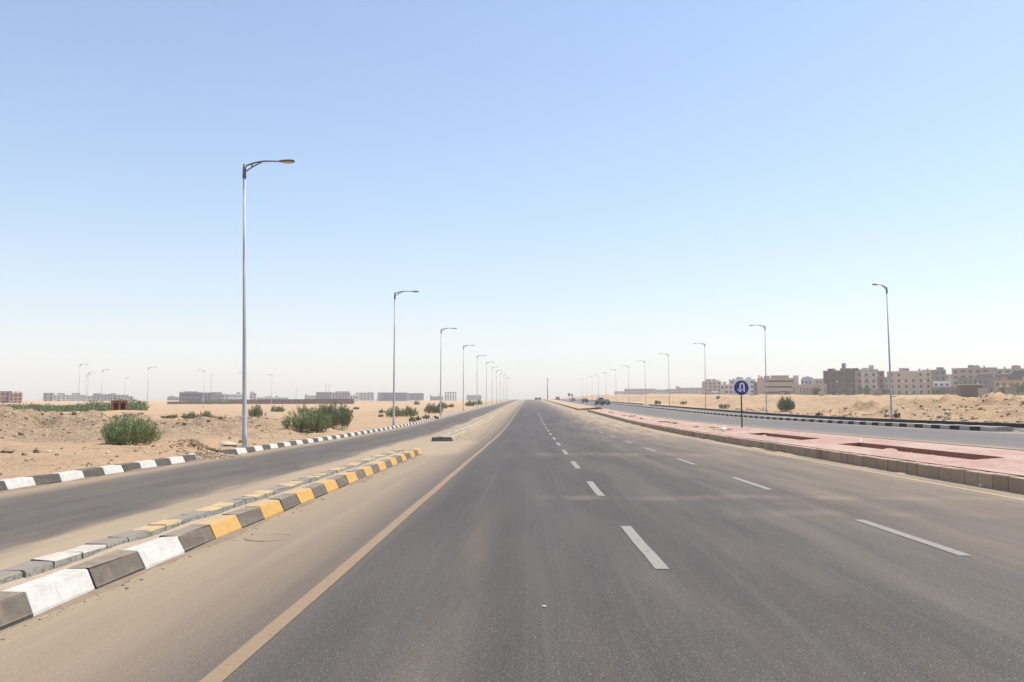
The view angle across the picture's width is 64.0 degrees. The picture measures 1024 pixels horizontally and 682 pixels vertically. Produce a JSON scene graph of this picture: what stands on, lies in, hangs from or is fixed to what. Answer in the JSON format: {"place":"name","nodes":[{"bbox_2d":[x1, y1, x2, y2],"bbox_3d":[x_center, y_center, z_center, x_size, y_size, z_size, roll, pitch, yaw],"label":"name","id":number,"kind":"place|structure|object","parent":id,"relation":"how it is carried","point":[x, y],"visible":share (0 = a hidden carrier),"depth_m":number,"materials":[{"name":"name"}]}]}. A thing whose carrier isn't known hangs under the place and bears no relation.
{"place":"outdoors","nodes":[
{"label":"outdoors","id":0,"kind":"place"},
{"bbox_2d":[1,454,424,639],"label":"gravel","id":1,"kind":"structure","parent":0,"point":[193,553],"depth_m":8.86,"materials":[{"name":"gravel"}]},
{"bbox_2d":[0,400,518,569],"bbox_3d":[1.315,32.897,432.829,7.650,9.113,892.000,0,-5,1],"label":"side road","id":2,"kind":"structure","parent":0,"point":[47,520],"depth_m":16.80,"materials":[{"name":"asphalt"}]},
{"bbox_2d":[0,453,196,490],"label":"striped kerb","id":3,"kind":"structure","parent":2,"relation":"on","point":[25,481],"depth_m":19.56,"materials":[{"name":"white paint"}]},
{"bbox_2d":[0,459,204,492],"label":"dirt drift","id":4,"kind":"object","parent":2,"relation":"on","point":[86,478],"visible":0.99,"depth_m":20.44,"materials":[{"name":"sand"}]},
{"bbox_2d":[0,448,421,630],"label":"traffic median","id":5,"kind":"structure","parent":2,"relation":"on","point":[31,588],"depth_m":8.97,"materials":[{"name":"black paint"}]},
{"bbox_2d":[239,426,405,454],"bbox_3d":[-9.316,5.669,49.668,0.340,0.199,40.320,0,-5,1],"label":"dirt drift","id":6,"kind":"object","parent":2,"relation":"on","point":[314,442],"visible":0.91,"depth_m":38.61,"materials":[{"name":"sand"}]},
{"bbox_2d":[212,400,507,454],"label":"striped kerb","id":7,"kind":"structure","parent":2,"relation":"on","point":[241,450],"depth_m":40.29,"materials":[{"name":"black paint"}]},
{"bbox_2d":[431,400,520,440],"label":"traffic median","id":8,"kind":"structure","parent":2,"relation":"on","point":[456,434],"depth_m":57.36,"materials":[{"name":"black paint"}]},
{"bbox_2d":[0,400,1023,681],"bbox_3d":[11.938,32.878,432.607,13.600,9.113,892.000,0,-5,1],"label":"road","id":9,"kind":"structure","parent":0,"point":[624,550],"depth_m":7.85,"materials":[{"name":"asphalt"}]},
{"bbox_2d":[0,454,422,632],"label":"dirt drift","id":10,"kind":"object","parent":9,"relation":"on","point":[221,539],"visible":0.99,"depth_m":8.82,"materials":[{"name":"sand"}]},
{"bbox_2d":[244,534,292,541],"bbox_3d":[-3.116,2.517,10.496,0.600,0.014,0.600,0,-5,1],"label":"manhole cover","id":11,"kind":"object","parent":9,"relation":"on","point":[266,537],"visible":1,"depth_m":10.48,"materials":[{"name":"concrete"}]},
{"bbox_2d":[620,420,1023,493],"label":"sand drift","id":12,"kind":"object","parent":9,"relation":"on","point":[905,473],"visible":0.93,"depth_m":23.75,"materials":[{"name":"sand"}]},
{"bbox_2d":[0,392,1023,479],"bbox_3d":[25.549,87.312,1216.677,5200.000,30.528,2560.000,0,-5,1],"label":"ground","id":13,"kind":"structure","parent":0,"point":[365,416],"depth_m":55.85,"materials":[{"name":"sand"}]},
{"bbox_2d":[0,391,9,402],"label":"apartment block","id":14,"kind":"structure","parent":13,"relation":"on","point":[3,396],"depth_m":425.06,"materials":[{"name":"brown brick"}]},
{"bbox_2d":[0,448,14,452],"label":"rock","id":15,"kind":"object","parent":13,"relation":"on","point":[9,450],"visible":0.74,"depth_m":27.64,"materials":[{"name":"stone"}]},
{"bbox_2d":[8,391,22,402],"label":"apartment block","id":16,"kind":"structure","parent":13,"relation":"on","point":[15,397],"depth_m":424.66,"materials":[{"name":"brown brick"}]},
{"bbox_2d":[43,393,53,400],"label":"apartment block","id":17,"kind":"structure","parent":13,"relation":"on","point":[47,396],"depth_m":625.91,"materials":[{"name":"grey concrete"}]},
{"bbox_2d":[52,393,69,400],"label":"apartment block","id":18,"kind":"structure","parent":13,"relation":"on","point":[60,397],"depth_m":625.96,"materials":[{"name":"grey concrete"}]},
{"bbox_2d":[68,393,84,400],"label":"apartment block","id":19,"kind":"structure","parent":13,"relation":"on","point":[73,397],"depth_m":630.93,"materials":[{"name":"grey concrete"}]},
{"bbox_2d":[3,397,151,411],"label":"green thicket","id":20,"kind":"object","parent":13,"relation":"on","point":[106,406],"visible":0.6,"depth_m":152.92,"materials":[{"name":"plant"}]},
{"bbox_2d":[93,393,110,400],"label":"apartment block","id":21,"kind":"structure","parent":13,"relation":"on","point":[97,397],"depth_m":645.86,"materials":[{"name":"grey concrete"}]},
{"bbox_2d":[110,393,127,400],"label":"apartment block","id":22,"kind":"structure","parent":13,"relation":"on","point":[115,396],"depth_m":655.74,"materials":[{"name":"grey concrete"}]},
{"bbox_2d":[111,401,127,410],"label":"open cabin","id":23,"kind":"object","parent":13,"relation":"on","point":[119,405],"visible":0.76,"depth_m":111.05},
{"bbox_2d":[100,412,166,444],"bbox_3d":[-15.745,3.602,33.815,2.613,1.406,2.081,-2,-5,20],"label":"shrub","id":24,"kind":"object","parent":13,"relation":"on","point":[123,431],"visible":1,"depth_m":33.32,"materials":[{"name":"green plant"}]},
{"bbox_2d":[0,414,331,477],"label":"pebbles","id":25,"kind":"object","parent":13,"relation":"on","point":[88,464],"visible":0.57,"depth_m":27.20,"materials":[{"name":"stone"}]},
{"bbox_2d":[161,414,182,418],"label":"shrub","id":26,"kind":"object","parent":13,"relation":"on","point":[172,416],"visible":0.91,"depth_m":83.79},
{"bbox_2d":[0,404,343,440],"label":"loose stones","id":27,"kind":"object","parent":13,"relation":"on","point":[62,413],"visible":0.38,"depth_m":43.50,"materials":[{"name":"stone"}]},
{"bbox_2d":[167,396,178,400],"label":"apartment block","id":28,"kind":"structure","parent":13,"relation":"on","point":[171,398],"depth_m":805.05,"materials":[{"name":"grey concrete"}]},
{"bbox_2d":[182,411,196,418],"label":"shrub","id":29,"kind":"object","parent":13,"relation":"on","point":[193,415],"visible":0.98,"depth_m":82.20,"materials":[{"name":"green plant"}]},
{"bbox_2d":[179,391,200,400],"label":"apartment block","id":30,"kind":"structure","parent":13,"relation":"on","point":[189,395],"depth_m":624.44,"materials":[{"name":"grey concrete"}]},
{"bbox_2d":[161,438,241,459],"bbox_3d":[-10.637,3.643,27.806,3.232,0.684,4.068,-3,-6,34],"label":"rubble heap","id":31,"kind":"object","parent":13,"relation":"on","point":[205,454],"visible":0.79,"depth_m":27.60,"materials":[{"name":"stone"}]},
{"bbox_2d":[197,410,212,416],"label":"shrub","id":32,"kind":"object","parent":13,"relation":"on","point":[206,414],"visible":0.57,"depth_m":80.00,"materials":[{"name":"green plant"}]},
{"bbox_2d":[201,392,209,400],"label":"apartment block","id":33,"kind":"structure","parent":13,"relation":"on","point":[205,395],"depth_m":633.77,"materials":[{"name":"grey concrete"}]},
{"bbox_2d":[191,399,230,403],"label":"wall scrub","id":34,"kind":"object","parent":13,"relation":"on","point":[226,401],"depth_m":352.74,"materials":[{"name":"green plant"}]},
{"bbox_2d":[210,392,221,400],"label":"apartment block","id":35,"kind":"structure","parent":13,"relation":"on","point":[215,396],"depth_m":628.48,"materials":[{"name":"grey concrete"}]},
{"bbox_2d":[218,441,237,445],"bbox_3d":[-11.251,4.124,32.631,0.736,0.292,0.824,0,-5,1],"label":"rock","id":36,"kind":"object","parent":13,"relation":"on","point":[227,443],"visible":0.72,"depth_m":32.39,"materials":[{"name":"stone"}]},
{"bbox_2d":[228,392,241,399],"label":"house","id":37,"kind":"structure","parent":13,"relation":"on","point":[237,396],"depth_m":603.16,"materials":[{"name":"grey concrete"}]},
{"bbox_2d":[248,404,266,416],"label":"shrub","id":38,"kind":"object","parent":13,"relation":"on","point":[256,412],"visible":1,"depth_m":85.11,"materials":[{"name":"green plant"}]},
{"bbox_2d":[167,399,353,403],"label":"boundary wall","id":39,"kind":"structure","parent":13,"relation":"on","point":[298,401],"depth_m":367.11,"materials":[{"name":"concrete"}]},
{"bbox_2d":[238,159,294,446],"bbox_3d":[-9.558,-1.551,32.044,2.182,11.290,0.352,-2,-5,1],"label":"street lamp","id":40,"kind":"object","parent":13,"relation":"on","point":[244,390],"visible":1,"depth_m":31.99,"materials":[{"name":"metal"}]},
{"bbox_2d":[257,396,288,398],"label":"apartment block","id":41,"kind":"structure","parent":13,"relation":"on","point":[269,397],"depth_m":1004.56,"materials":[{"name":"grey concrete"}]},
{"bbox_2d":[270,404,284,411],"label":"shrub","id":42,"kind":"object","parent":13,"relation":"on","point":[276,409],"visible":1,"depth_m":147.68,"materials":[{"name":"green plant"}]},
{"bbox_2d":[280,404,332,431],"bbox_3d":[-11.352,4.323,46.673,2.916,1.605,2.863,-3,-5,28],"label":"shrub","id":43,"kind":"object","parent":13,"relation":"on","point":[311,420],"visible":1,"depth_m":45.89,"materials":[{"name":"green plant"}]},
{"bbox_2d":[304,394,315,398],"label":"apartment block","id":44,"kind":"structure","parent":13,"relation":"on","point":[310,396],"depth_m":902.77,"materials":[{"name":"grey concrete"}]},
{"bbox_2d":[316,392,331,398],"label":"apartment block","id":45,"kind":"structure","parent":13,"relation":"on","point":[323,395],"depth_m":641.93,"materials":[{"name":"grey concrete"}]},
{"bbox_2d":[314,399,353,427],"bbox_3d":[-11.189,4.508,51.292,2.623,1.847,2.677,2,-5,-23],"label":"shrub","id":46,"kind":"object","parent":13,"relation":"on","point":[344,417],"visible":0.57,"depth_m":50.94,"materials":[{"name":"green plant"}]},
{"bbox_2d":[332,391,350,398],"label":"apartment block","id":47,"kind":"structure","parent":13,"relation":"on","point":[340,394],"depth_m":701.95,"materials":[{"name":"grey concrete"}]},
{"bbox_2d":[350,395,358,401],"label":"house","id":48,"kind":"structure","parent":13,"relation":"on","point":[355,397],"depth_m":601.29,"materials":[{"name":"grey concrete"}]},
{"bbox_2d":[356,392,373,400],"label":"apartment block","id":49,"kind":"structure","parent":13,"relation":"on","point":[366,396],"depth_m":951.95,"materials":[{"name":"grey concrete"}]},
{"bbox_2d":[377,392,406,400],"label":"apartment block","id":50,"kind":"structure","parent":13,"relation":"on","point":[385,396],"depth_m":720.67,"materials":[{"name":"grey concrete"}]},
{"bbox_2d":[386,406,402,416],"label":"shrub","id":51,"kind":"object","parent":13,"relation":"on","point":[397,412],"visible":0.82,"depth_m":93.92,"materials":[{"name":"green plant"}]},
{"bbox_2d":[391,291,418,425],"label":"street lamp","id":52,"kind":"object","parent":13,"relation":"on","point":[393,420],"visible":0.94,"depth_m":66.77,"materials":[{"name":"metal"}]},
{"bbox_2d":[400,405,417,416],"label":"shrub","id":53,"kind":"object","parent":13,"relation":"on","point":[406,411],"visible":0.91,"depth_m":96.27,"materials":[{"name":"green plant"}]},
{"bbox_2d":[407,393,423,400],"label":"apartment block","id":54,"kind":"structure","parent":13,"relation":"on","point":[416,396],"depth_m":800.55,"materials":[{"name":"grey concrete"}]},
{"bbox_2d":[424,402,442,412],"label":"shrub","id":55,"kind":"object","parent":13,"relation":"on","point":[432,408],"visible":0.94,"depth_m":114.77,"materials":[{"name":"green plant"}]},
{"bbox_2d":[430,394,442,399],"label":"apartment block","id":56,"kind":"structure","parent":13,"relation":"on","point":[434,397],"depth_m":899.87,"materials":[{"name":"concrete"}]},
{"bbox_2d":[439,328,456,415],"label":"street lamp","id":57,"kind":"object","parent":13,"relation":"on","point":[440,373],"visible":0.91,"depth_m":101.63,"materials":[{"name":"metal"}]},
{"bbox_2d":[445,392,455,400],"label":"concrete frame","id":58,"kind":"object","parent":13,"relation":"on","point":[450,396],"visible":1,"depth_m":779.75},
{"bbox_2d":[463,345,474,409],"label":"street lamp","id":59,"kind":"object","parent":13,"relation":"on","point":[463,374],"visible":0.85,"depth_m":136.60,"materials":[{"name":"metal"}]},
{"bbox_2d":[466,395,480,400],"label":"apartment block","id":60,"kind":"structure","parent":13,"relation":"on","point":[472,397],"depth_m":998.89,"materials":[{"name":"grey concrete"}]},
{"bbox_2d":[486,362,493,404],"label":"street lamp","id":61,"kind":"object","parent":13,"relation":"on","point":[486,382],"visible":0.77,"depth_m":206.32,"materials":[{"name":"metal"}]},
{"bbox_2d":[543,399,601,409],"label":"median kerb","id":62,"kind":"structure","parent":13,"relation":"on","point":[575,407],"depth_m":148.34,"materials":[{"name":"concrete"}]},
{"bbox_2d":[624,389,655,394],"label":"apartment block","id":63,"kind":"structure","parent":13,"relation":"on","point":[638,391],"depth_m":895.87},
{"bbox_2d":[665,386,679,393],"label":"apartment block","id":64,"kind":"structure","parent":13,"relation":"on","point":[674,391],"depth_m":915.17,"materials":[{"name":"beige concrete"}]},
{"bbox_2d":[679,388,701,393],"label":"apartment block","id":65,"kind":"structure","parent":13,"relation":"on","point":[690,390],"depth_m":894.91,"materials":[{"name":"beige concrete"}]},
{"bbox_2d":[649,404,769,414],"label":"black kerb","id":66,"kind":"structure","parent":13,"relation":"on","point":[749,412],"depth_m":122.62,"materials":[{"name":"paint"}]},
{"bbox_2d":[702,379,720,394],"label":"apartment block","id":67,"kind":"structure","parent":13,"relation":"on","point":[713,385],"depth_m":596.54,"materials":[{"name":"paint"}]},
{"bbox_2d":[720,382,737,394],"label":"apartment block","id":68,"kind":"structure","parent":13,"relation":"on","point":[726,389],"depth_m":556.78,"materials":[{"name":"paint"}]},
{"bbox_2d":[729,375,759,394],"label":"apartment block","id":69,"kind":"structure","parent":13,"relation":"on","point":[749,380],"depth_m":614.74,"materials":[{"name":"beige concrete"}]},
{"bbox_2d":[749,325,766,412],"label":"street lamp","id":70,"kind":"object","parent":13,"relation":"on","point":[765,366],"visible":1,"depth_m":101.39,"materials":[{"name":"metal"}]},
{"bbox_2d":[757,375,795,394],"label":"apartment block","id":71,"kind":"structure","parent":13,"relation":"on","point":[775,383],"depth_m":467.05,"materials":[{"name":"paint"}]},
{"bbox_2d":[765,386,791,387],"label":"window","id":72,"kind":"structure","parent":71,"relation":"in","point":[767,386],"depth_m":466.26,"materials":[{"name":"grey glass"}]},
{"bbox_2d":[767,380,793,381],"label":"window","id":73,"kind":"structure","parent":71,"relation":"in","point":[767,380],"depth_m":466.37,"materials":[{"name":"grey glass"}]},
{"bbox_2d":[778,390,789,394],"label":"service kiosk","id":74,"kind":"object","parent":13,"relation":"on","point":[786,392],"visible":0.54,"depth_m":188.36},
{"bbox_2d":[776,395,794,410],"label":"shrub","id":75,"kind":"object","parent":13,"relation":"on","point":[785,405],"visible":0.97,"depth_m":108.84,"materials":[{"name":"green plant"}]},
{"bbox_2d":[587,410,1023,492],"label":"median kerb","id":76,"kind":"structure","parent":13,"relation":"on","point":[1008,482],"depth_m":22.40,"materials":[{"name":"concrete"}]},
{"bbox_2d":[792,384,826,394],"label":"apartment block","id":77,"kind":"structure","parent":13,"relation":"on","point":[803,389],"depth_m":436.58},
{"bbox_2d":[801,376,822,383],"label":"apartment block","id":78,"kind":"structure","parent":13,"relation":"on","point":[808,380],"depth_m":516.70,"materials":[{"name":"beige concrete"}]},
{"bbox_2d":[810,387,821,394],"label":"street tree","id":79,"kind":"object","parent":13,"relation":"on","point":[816,391],"visible":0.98,"depth_m":326.56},
{"bbox_2d":[823,363,858,394],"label":"apartment block","id":80,"kind":"structure","parent":13,"relation":"on","point":[834,379],"depth_m":446.69,"materials":[{"name":"beige concrete"}]},
{"bbox_2d":[837,384,853,394],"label":"street tree","id":81,"kind":"object","parent":13,"relation":"on","point":[843,387],"visible":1,"depth_m":394.80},
{"bbox_2d":[857,386,871,394],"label":"street tree","id":82,"kind":"object","parent":13,"relation":"on","point":[866,390],"visible":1,"depth_m":395.36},
{"bbox_2d":[855,365,884,394],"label":"apartment block","id":83,"kind":"structure","parent":13,"relation":"on","point":[871,377],"depth_m":435.90,"materials":[{"name":"paint"}]},
{"bbox_2d":[721,404,1023,422],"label":"rubble strip","id":84,"kind":"object","parent":13,"relation":"on","point":[962,418],"visible":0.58,"depth_m":69.04,"materials":[{"name":"stone"}]},
{"bbox_2d":[872,390,881,395],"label":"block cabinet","id":85,"kind":"object","parent":13,"relation":"on","point":[877,392],"visible":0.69,"depth_m":148.37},
{"bbox_2d":[872,284,892,418],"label":"street lamp","id":86,"kind":"object","parent":13,"relation":"on","point":[891,405],"visible":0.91,"depth_m":66.38,"materials":[{"name":"metal"}]},
{"bbox_2d":[887,368,931,394],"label":"apartment block","id":87,"kind":"structure","parent":13,"relation":"on","point":[905,381],"depth_m":415.50,"materials":[{"name":"paint"}]},
{"bbox_2d":[921,367,945,386],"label":"apartment block","id":88,"kind":"structure","parent":13,"relation":"on","point":[938,373],"depth_m":493.92,"materials":[{"name":"beige concrete"}]},
{"bbox_2d":[931,388,947,394],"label":"street tree","id":89,"kind":"object","parent":13,"relation":"on","point":[941,391],"visible":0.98,"depth_m":374.08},
{"bbox_2d":[933,381,949,386],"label":"house","id":90,"kind":"structure","parent":13,"relation":"on","point":[941,383],"depth_m":400.37,"materials":[{"name":"paint"}]},
{"bbox_2d":[931,387,956,394],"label":"apartment block","id":91,"kind":"structure","parent":13,"relation":"on","point":[952,391],"depth_m":394.47,"materials":[{"name":"beige concrete"}]},
{"bbox_2d":[946,374,951,386],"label":"apartment block","id":92,"kind":"structure","parent":13,"relation":"on","point":[948,377],"depth_m":553.72,"materials":[{"name":"paint"}]},
{"bbox_2d":[915,390,1023,419],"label":"clods","id":93,"kind":"object","parent":13,"relation":"on","point":[980,408],"visible":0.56,"depth_m":66.69,"materials":[{"name":"soil"}]},
{"bbox_2d":[957,384,982,396],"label":"service kiosk","id":94,"kind":"object","parent":13,"relation":"on","point":[967,390],"visible":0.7,"depth_m":133.36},
{"bbox_2d":[961,386,970,395],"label":"door","id":95,"kind":"structure","parent":94,"relation":"in","point":[966,390],"depth_m":133.45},
{"bbox_2d":[972,386,981,395],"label":"door","id":96,"kind":"structure","parent":94,"relation":"in","point":[974,388],"depth_m":133.06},
{"bbox_2d":[951,365,996,386],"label":"apartment block","id":97,"kind":"structure","parent":13,"relation":"on","point":[972,371],"depth_m":476.28,"materials":[{"name":"beige concrete"}]},
{"bbox_2d":[957,374,998,393],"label":"apartment block","id":98,"kind":"structure","parent":13,"relation":"on","point":[986,380],"depth_m":424.31,"materials":[{"name":"beige concrete"}]},
{"bbox_2d":[978,388,987,395],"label":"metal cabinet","id":99,"kind":"object","parent":13,"relation":"on","point":[982,391],"visible":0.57,"depth_m":128.29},
{"bbox_2d":[994,377,1023,394],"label":"apartment block","id":100,"kind":"structure","parent":13,"relation":"on","point":[1002,382],"depth_m":396.56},
{"bbox_2d":[995,370,1023,379],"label":"apartment block","id":101,"kind":"structure","parent":13,"relation":"on","point":[1016,375],"depth_m":434.93,"materials":[{"name":"beige concrete"}]},
{"bbox_2d":[1004,387,1015,395],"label":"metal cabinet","id":102,"kind":"object","parent":13,"relation":"on","point":[1010,390],"visible":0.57,"depth_m":123.27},
{"bbox_2d":[997,365,1023,373],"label":"apartment block","id":103,"kind":"structure","parent":13,"relation":"on","point":[1007,371],"depth_m":466.21,"materials":[{"name":"beige concrete"}]},
{"bbox_2d":[1012,382,1023,394],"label":"street tree","id":104,"kind":"object","parent":13,"relation":"on","point":[1020,389],"visible":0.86,"depth_m":325.55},
{"bbox_2d":[0,0,1023,399],"label":"sky","id":105,"kind":"structure","parent":0,"point":[576,190],"materials":[{"name":"blue"}]},
{"bbox_2d":[545,399,598,408],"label":"median sand","id":106,"kind":"structure","parent":0,"point":[573,404],"depth_m":204.89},
{"bbox_2d":[553,399,1023,449],"bbox_3d":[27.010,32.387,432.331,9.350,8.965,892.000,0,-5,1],"label":"carriageway","id":107,"kind":"structure","parent":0,"point":[1006,440],"depth_m":43.70,"materials":[{"name":"asphalt"}]},
{"bbox_2d":[576,399,1023,432],"bbox_3d":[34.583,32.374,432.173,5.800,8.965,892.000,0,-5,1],"label":"curb","id":108,"kind":"structure","parent":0,"point":[1015,430],"depth_m":113.17,"materials":[{"name":"concrete"}]},
{"bbox_2d":[569,399,1011,431],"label":"striped kerb","id":109,"kind":"structure","parent":108,"relation":"on","point":[948,426],"depth_m":55.40,"materials":[{"name":"grey paint"}]},
{"bbox_2d":[770,413,1023,427],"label":"black kerb","id":110,"kind":"structure","parent":108,"relation":"on","point":[1016,425],"depth_m":61.00,"materials":[{"name":"paint"}]},
{"bbox_2d":[593,410,1023,475],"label":"median pavement","id":111,"kind":"structure","parent":0,"point":[1007,461],"depth_m":26.54,"materials":[{"name":"tile"}]},
{"bbox_2d":[734,380,748,427],"bbox_3d":[13.623,3.783,48.617,0.910,2.915,0.104,0,-5,-1],"label":"road sign","id":112,"kind":"object","parent":111,"relation":"on","point":[741,387],"visible":0.98,"depth_m":48.65,"materials":[{"name":"metal"}]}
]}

